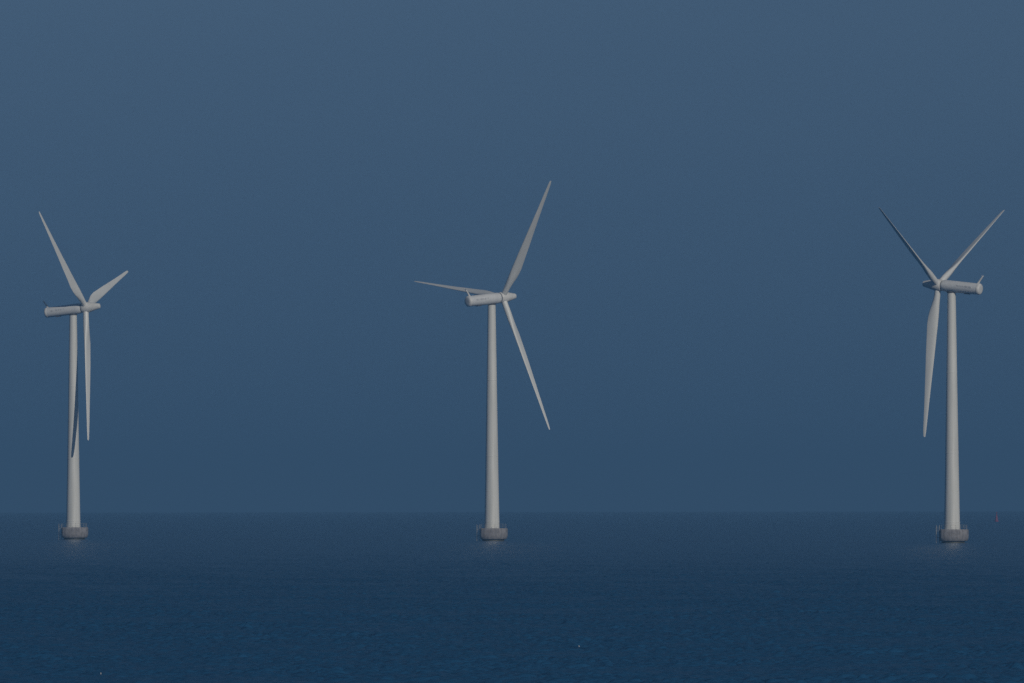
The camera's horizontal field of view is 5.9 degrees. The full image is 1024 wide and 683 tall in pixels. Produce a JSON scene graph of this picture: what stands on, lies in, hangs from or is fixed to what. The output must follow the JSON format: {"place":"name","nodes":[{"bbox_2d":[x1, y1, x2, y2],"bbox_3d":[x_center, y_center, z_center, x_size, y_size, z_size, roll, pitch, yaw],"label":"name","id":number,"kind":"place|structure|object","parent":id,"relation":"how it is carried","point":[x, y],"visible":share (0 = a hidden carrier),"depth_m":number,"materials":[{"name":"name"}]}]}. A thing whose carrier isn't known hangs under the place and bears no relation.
{"place":"outdoors","nodes":[
{"label":"outdoors","id":0,"kind":"place"},
{"bbox_2d":[0,511,1023,682],"bbox_3d":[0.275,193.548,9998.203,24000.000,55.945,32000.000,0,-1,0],"label":"sea","id":1,"kind":"structure","parent":0,"point":[541,597],"depth_m":1129.08,"materials":[{"name":"blue liquid"}]},
{"bbox_2d":[39,212,127,539],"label":"wind turbine","id":2,"kind":"object","parent":1,"relation":"in","point":[73,529],"visible":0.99,"depth_m":2751.02,"materials":[{"name":"metal"}]},
{"bbox_2d":[414,181,550,540],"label":"wind turbine","id":3,"kind":"object","parent":1,"relation":"in","point":[491,530],"visible":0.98,"depth_m":2613.48,"materials":[{"name":"metal"}]},
{"bbox_2d":[878,207,1003,542],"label":"wind turbine","id":4,"kind":"object","parent":1,"relation":"in","point":[952,531],"visible":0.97,"depth_m":2468.66,"materials":[{"name":"metal"}]},
{"bbox_2d":[0,0,1023,512],"label":"sky","id":5,"kind":"structure","parent":0,"point":[716,307],"materials":[{"name":"blue"}]}
]}

